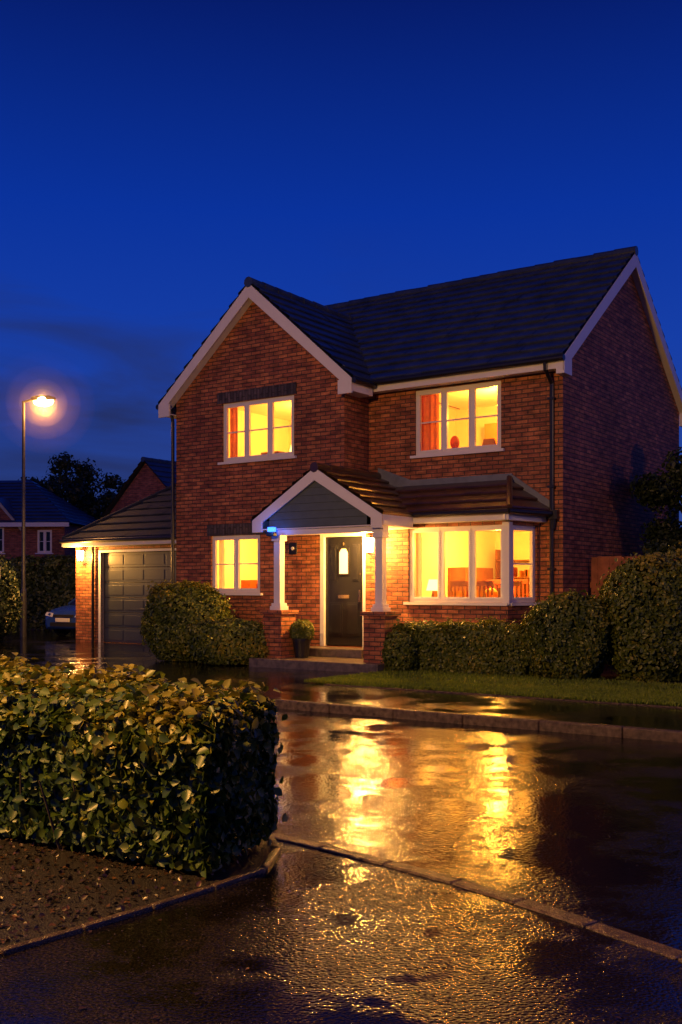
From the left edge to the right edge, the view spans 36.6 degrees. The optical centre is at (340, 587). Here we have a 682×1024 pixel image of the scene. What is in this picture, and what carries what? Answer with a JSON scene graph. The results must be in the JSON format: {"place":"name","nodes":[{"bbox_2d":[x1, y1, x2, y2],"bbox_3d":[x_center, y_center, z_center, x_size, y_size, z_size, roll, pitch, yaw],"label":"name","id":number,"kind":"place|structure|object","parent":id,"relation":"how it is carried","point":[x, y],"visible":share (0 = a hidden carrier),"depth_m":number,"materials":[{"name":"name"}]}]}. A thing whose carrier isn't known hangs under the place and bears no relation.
{"place":"outdoors","nodes":[
{"label":"outdoors","id":0,"kind":"place"},
{"bbox_2d":[0,524,82,564],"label":"brick walls","id":1,"kind":"structure","parent":0,"point":[12,541],"depth_m":44.57,"materials":[{"name":"red brick"}]},
{"bbox_2d":[0,498,15,519],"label":"gable roof","id":2,"kind":"structure","parent":1,"relation":"on","point":[6,504],"depth_m":44.96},
{"bbox_2d":[0,507,10,519],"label":"gable","id":3,"kind":"structure","parent":2,"relation":"attached to","point":[3,515],"depth_m":44.49,"materials":[{"name":"red brick"}]},
{"bbox_2d":[0,503,20,529],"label":"gable boards","id":4,"kind":"object","parent":3,"relation":"attached to","point":[6,512],"visible":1,"depth_m":44.44,"materials":[{"name":"white wood"}]},
{"bbox_2d":[0,529,49,550],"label":"dark interior","id":5,"kind":"object","parent":1,"relation":"in","point":[41,539],"depth_m":45.04,"materials":[{"name":"black glass"}]},
{"bbox_2d":[0,522,68,553],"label":"window frames","id":6,"kind":"structure","parent":1,"relation":"attached to","point":[35,524],"depth_m":44.29,"materials":[{"name":"white plastic"}]},
{"bbox_2d":[0,480,96,525],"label":"roof tiles","id":7,"kind":"object","parent":1,"relation":"on","point":[42,504],"visible":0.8,"depth_m":46.33,"materials":[{"name":"tile"}]},
{"bbox_2d":[59,483,175,643],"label":"brick garage","id":8,"kind":"structure","parent":0,"point":[123,558],"depth_m":26.25,"materials":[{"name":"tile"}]},
{"bbox_2d":[104,551,175,643],"bbox_3d":[-4.905,0.248,25.685,2.900,2.284,0.070,0,0,35],"label":"sectional garage door","id":9,"kind":"structure","parent":8,"relation":"in","point":[139,566],"depth_m":25.97,"materials":[{"name":"metal"}]},
{"bbox_2d":[110,463,165,513],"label":"brick walls","id":10,"kind":"structure","parent":0,"point":[146,481],"depth_m":40.08,"materials":[{"name":"red brick"}]},
{"bbox_2d":[98,457,175,519],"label":"roof tiles","id":11,"kind":"object","parent":10,"relation":"on","point":[160,469],"visible":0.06,"depth_m":40.20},
{"bbox_2d":[0,628,362,692],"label":"driveway","id":12,"kind":"structure","parent":0,"point":[51,646],"depth_m":19.34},
{"bbox_2d":[0,552,23,640],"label":"roadside bush","id":13,"kind":"object","parent":12,"relation":"on","point":[7,610],"visible":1,"depth_m":26.41,"materials":[{"name":"green plant"}]},
{"bbox_2d":[0,553,75,630],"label":"garden hedge","id":14,"kind":"object","parent":12,"relation":"on","point":[50,584],"visible":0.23,"depth_m":34.01,"materials":[{"name":"green plant"}]},
{"bbox_2d":[20,395,55,636],"bbox_3d":[-8.530,-2.625,29.600,2.900,8.250,2.900,0,0,0],"label":"street lamp","id":15,"kind":"object","parent":12,"relation":"on","point":[44,400],"visible":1,"depth_m":29.55,"materials":[{"name":"metal"}]},
{"bbox_2d":[45,598,75,634],"bbox_3d":[-6.853,0.663,31.014,2.095,1.466,4.260,0,0,29],"label":"parked car","id":16,"kind":"object","parent":12,"relation":"on","point":[61,620],"visible":0.3,"depth_m":29.38,"materials":[{"name":"blue paint"}]},
{"bbox_2d":[138,578,235,661],"bbox_3d":[-2.938,0.608,20.032,1.921,1.611,1.596,0,0,0],"label":"round bush","id":17,"kind":"object","parent":12,"relation":"on","point":[171,616],"visible":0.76,"depth_m":19.50,"materials":[{"name":"green plant"}]},
{"bbox_2d":[183,614,268,664],"bbox_3d":[-2.043,0.949,18.891,1.707,0.916,1.240,0,0,0],"label":"round bush","id":18,"kind":"object","parent":12,"relation":"on","point":[226,641],"visible":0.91,"depth_m":18.47,"materials":[{"name":"green plant"}]},
{"bbox_2d":[249,646,390,672],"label":"front steps","id":19,"kind":"structure","parent":12,"relation":"on","point":[338,659],"depth_m":17.96,"materials":[{"name":"concrete"}]},
{"bbox_2d":[289,619,314,657],"bbox_3d":[-0.696,0.896,18.449,0.475,0.699,0.475,0,0,0],"label":"potted plant","id":20,"kind":"object","parent":19,"relation":"on","point":[302,632],"visible":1,"depth_m":18.31,"materials":[{"name":"green plant"}]},
{"bbox_2d":[176,274,678,662],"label":"brick walls","id":21,"kind":"structure","parent":12,"relation":"on","point":[616,421],"depth_m":19.51,"materials":[{"name":"red brick"}]},
{"bbox_2d":[217,539,257,587],"bbox_3d":[-1.166,-0.060,21.954,2.800,2.320,3.070,0,0,35],"label":"study interior","id":22,"kind":"object","parent":21,"relation":"attached to","point":[248,554],"visible":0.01,"depth_m":22.63,"materials":[{"name":"beige paint"}]},
{"bbox_2d":[207,382,296,535],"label":"soldier lintels","id":23,"kind":"object","parent":21,"relation":"attached to","point":[245,395],"visible":0.83,"depth_m":20.43,"materials":[{"name":"grey brick"}]},
{"bbox_2d":[229,401,290,457],"bbox_3d":[-0.645,-2.690,21.653,3.600,2.380,3.170,0,0,35],"label":"room interior","id":24,"kind":"object","parent":21,"relation":"attached to","point":[282,436],"visible":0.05,"depth_m":22.94,"materials":[{"name":"beige paint"}]},
{"bbox_2d":[289,543,296,553],"bbox_3d":[-0.921,-0.750,19.730,0.180,0.220,0.037,0,0,35],"label":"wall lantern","id":25,"kind":"object","parent":21,"relation":"attached to","point":[292,548],"visible":1,"depth_m":19.71,"materials":[{"name":"black plastic"}]},
{"bbox_2d":[326,536,362,645],"bbox_3d":[0.068,0.060,19.130,0.870,2.020,0.100,0,0,35],"label":"front door","id":26,"kind":"structure","parent":21,"relation":"attached to","point":[344,588],"depth_m":19.12,"materials":[{"name":"black paint"}]},
{"bbox_2d":[156,354,564,596],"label":"gutters and downpipes","id":27,"kind":"object","parent":21,"relation":"attached to","point":[553,514],"visible":0.82,"depth_m":17.58,"materials":[{"name":"black plastic"}]},
{"bbox_2d":[365,535,374,553],"bbox_3d":[0.522,-0.780,18.600,0.200,0.340,0.248,0,0,35],"label":"wall lantern","id":28,"kind":"object","parent":21,"relation":"attached to","point":[369,542],"depth_m":18.52,"materials":[{"name":"white glass"}]},
{"bbox_2d":[212,381,539,605],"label":"window frames","id":29,"kind":"structure","parent":21,"relation":"attached to","point":[506,598],"depth_m":18.53,"materials":[{"name":"white plastic"}]},
{"bbox_2d":[252,462,549,520],"bbox_3d":[1.001,-1.711,18.196,4.968,0.972,2.112,0,0,35],"label":"porch and bay roof tiles","id":30,"kind":"object","parent":21,"relation":"attached to","point":[373,490],"visible":0.83,"depth_m":17.96,"materials":[{"name":"brown tile"}]},
{"bbox_2d":[158,246,681,409],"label":"roof tiles","id":31,"kind":"object","parent":21,"relation":"on","point":[541,310],"visible":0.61,"depth_m":20.10,"materials":[{"name":"grey tile"}]},
{"bbox_2d":[158,254,681,645],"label":"white trim","id":32,"kind":"structure","parent":21,"relation":"attached to","point":[380,526],"depth_m":18.70,"materials":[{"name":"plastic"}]},
{"bbox_2d":[264,527,276,535],"bbox_3d":[-1.283,-1.000,18.438,0.279,0.160,0.102,0,0,35],"label":"alarm box","id":33,"kind":"object","parent":32,"relation":"attached to","point":[271,531],"visible":1,"depth_m":18.37,"materials":[{"name":"blue plastic"}]},
{"bbox_2d":[422,387,496,450],"bbox_3d":[3.100,-2.665,19.988,3.650,2.330,3.030,0,0,35],"label":"bedroom interior","id":34,"kind":"object","parent":21,"relation":"attached to","point":[486,427],"visible":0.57,"depth_m":21.29,"materials":[{"name":"beige paint"}]},
{"bbox_2d":[378,468,548,506],"bbox_3d":[1.346,-1.760,18.673,4.970,1.040,0.868,0,0,35],"label":"lead flashing","id":35,"kind":"object","parent":21,"relation":"attached to","point":[393,479],"visible":0.56,"depth_m":18.65,"materials":[{"name":"grey metal"}]},
{"bbox_2d":[415,523,539,598],"bbox_3d":[3.274,-0.040,19.538,2.850,2.280,4.170,0,0,35],"label":"dining room interior","id":36,"kind":"object","parent":21,"relation":"attached to","point":[488,563],"visible":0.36,"depth_m":20.31,"materials":[{"name":"beige paint"}]},
{"bbox_2d":[269,481,366,528],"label":"porch cladding","id":37,"kind":"structure","parent":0,"point":[315,504],"depth_m":17.99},
{"bbox_2d":[0,840,681,1023],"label":"pavement","id":38,"kind":"structure","parent":0,"point":[222,999],"depth_m":4.00,"materials":[{"name":"grey asphalt"}]},
{"bbox_2d":[0,822,272,947],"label":"planting bed","id":39,"kind":"object","parent":38,"relation":"on","point":[259,854],"visible":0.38,"depth_m":5.04,"materials":[{"name":"soil"}]},
{"bbox_2d":[0,834,253,942],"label":"bark chips","id":40,"kind":"object","parent":39,"relation":"on","point":[84,896],"visible":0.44,"depth_m":5.02,"materials":[{"name":"brown wood"}]},
{"bbox_2d":[0,652,287,877],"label":"front hedge","id":41,"kind":"object","parent":39,"relation":"on","point":[130,764],"visible":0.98,"depth_m":5.48,"materials":[{"name":"green plant"}]},
{"bbox_2d":[0,833,280,956],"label":"bed edging","id":42,"kind":"object","parent":38,"relation":"on","point":[268,862],"visible":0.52,"depth_m":4.62,"materials":[{"name":"concrete"}]},
{"bbox_2d":[1,856,679,1023],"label":"grit","id":43,"kind":"object","parent":38,"relation":"on","point":[353,949],"visible":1,"depth_m":4.03,"materials":[{"name":"grey gravel"}]},
{"bbox_2d":[66,884,650,1021],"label":"fallen leaves","id":44,"kind":"object","parent":38,"relation":"on","point":[196,993],"visible":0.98,"depth_m":3.92,"materials":[{"name":"brown plant"}]},
{"bbox_2d":[0,0,681,526],"label":"sky","id":45,"kind":"structure","parent":0,"point":[158,157],"materials":[{"name":"blue"}]},
{"bbox_2d":[259,685,681,729],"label":"footpath","id":46,"kind":"structure","parent":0,"point":[622,715],"depth_m":12.24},
{"bbox_2d":[271,709,681,950],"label":"road","id":47,"kind":"structure","parent":0,"point":[608,887],"depth_m":7.08,"materials":[{"name":"grey asphalt"}]},
{"bbox_2d":[18,451,105,526],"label":"broadleaf tree","id":48,"kind":"object","parent":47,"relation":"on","point":[75,490],"visible":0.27,"depth_m":51.63,"materials":[{"name":"green plant"}]},
{"bbox_2d":[80,472,125,518],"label":"broadleaf tree","id":49,"kind":"object","parent":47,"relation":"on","point":[107,497],"visible":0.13,"depth_m":52.76,"materials":[{"name":"green plant"}]},
{"bbox_2d":[268,698,681,742],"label":"kerb","id":50,"kind":"structure","parent":47,"relation":"on","point":[655,734],"depth_m":11.16,"materials":[{"name":"concrete"}]},
{"bbox_2d":[272,832,681,961],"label":"kerb","id":51,"kind":"structure","parent":47,"relation":"on","point":[615,933],"depth_m":4.82,"materials":[{"name":"concrete"}]},
{"bbox_2d":[293,736,678,935],"bbox_3d":[2.100,1.498,7.257,4.801,0.005,6.481,0,0,0],"label":"road grit","id":52,"kind":"object","parent":47,"relation":"on","point":[494,812],"visible":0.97,"depth_m":7.44,"materials":[{"name":"grey gravel"}]},
{"bbox_2d":[304,666,681,706],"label":"lawn","id":53,"kind":"structure","parent":0,"point":[607,674],"depth_m":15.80,"materials":[{"name":"plant"}]},
{"bbox_2d":[381,628,419,671],"bbox_3d":[1.008,1.036,17.067,0.698,0.731,0.738,0,0,0],"label":"round bush","id":54,"kind":"object","parent":53,"relation":"on","point":[400,649],"visible":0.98,"depth_m":16.82,"materials":[{"name":"green plant"}]},
{"bbox_2d":[391,616,536,676],"bbox_3d":[2.073,0.935,16.825,2.579,0.969,0.972,0,0,36],"label":"hedge","id":55,"kind":"object","parent":53,"relation":"on","point":[468,647],"visible":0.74,"depth_m":16.45,"materials":[{"name":"green plant"}]},
{"bbox_2d":[324,684,681,707],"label":"lawn edging","id":56,"kind":"object","parent":53,"relation":"on","point":[508,696],"visible":0.45,"depth_m":13.25,"materials":[{"name":"concrete"}]},
{"bbox_2d":[518,588,615,679],"bbox_3d":[3.486,0.707,15.850,1.493,1.404,1.461,0,0,0],"label":"round bush","id":57,"kind":"object","parent":53,"relation":"on","point":[570,637],"visible":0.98,"depth_m":15.37,"materials":[{"name":"green plant"}]},
{"bbox_2d":[590,556,681,665],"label":"timber fence","id":58,"kind":"object","parent":53,"relation":"on","point":[599,566],"visible":0.21,"depth_m":18.34,"materials":[{"name":"brown wood"}]},
{"bbox_2d":[596,542,681,681],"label":"round bush","id":59,"kind":"object","parent":53,"relation":"on","point":[643,599],"visible":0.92,"depth_m":15.10,"materials":[{"name":"green plant"}]},
{"bbox_2d":[629,446,681,555],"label":"broadleaf tree","id":60,"kind":"object","parent":53,"relation":"on","point":[652,491],"visible":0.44,"depth_m":19.77,"materials":[{"name":"green plant"}]},
{"bbox_2d":[639,536,681,555],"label":"side hedge","id":61,"kind":"object","parent":53,"relation":"on","point":[655,547],"visible":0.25,"depth_m":18.25,"materials":[{"name":"green plant"}]}
]}

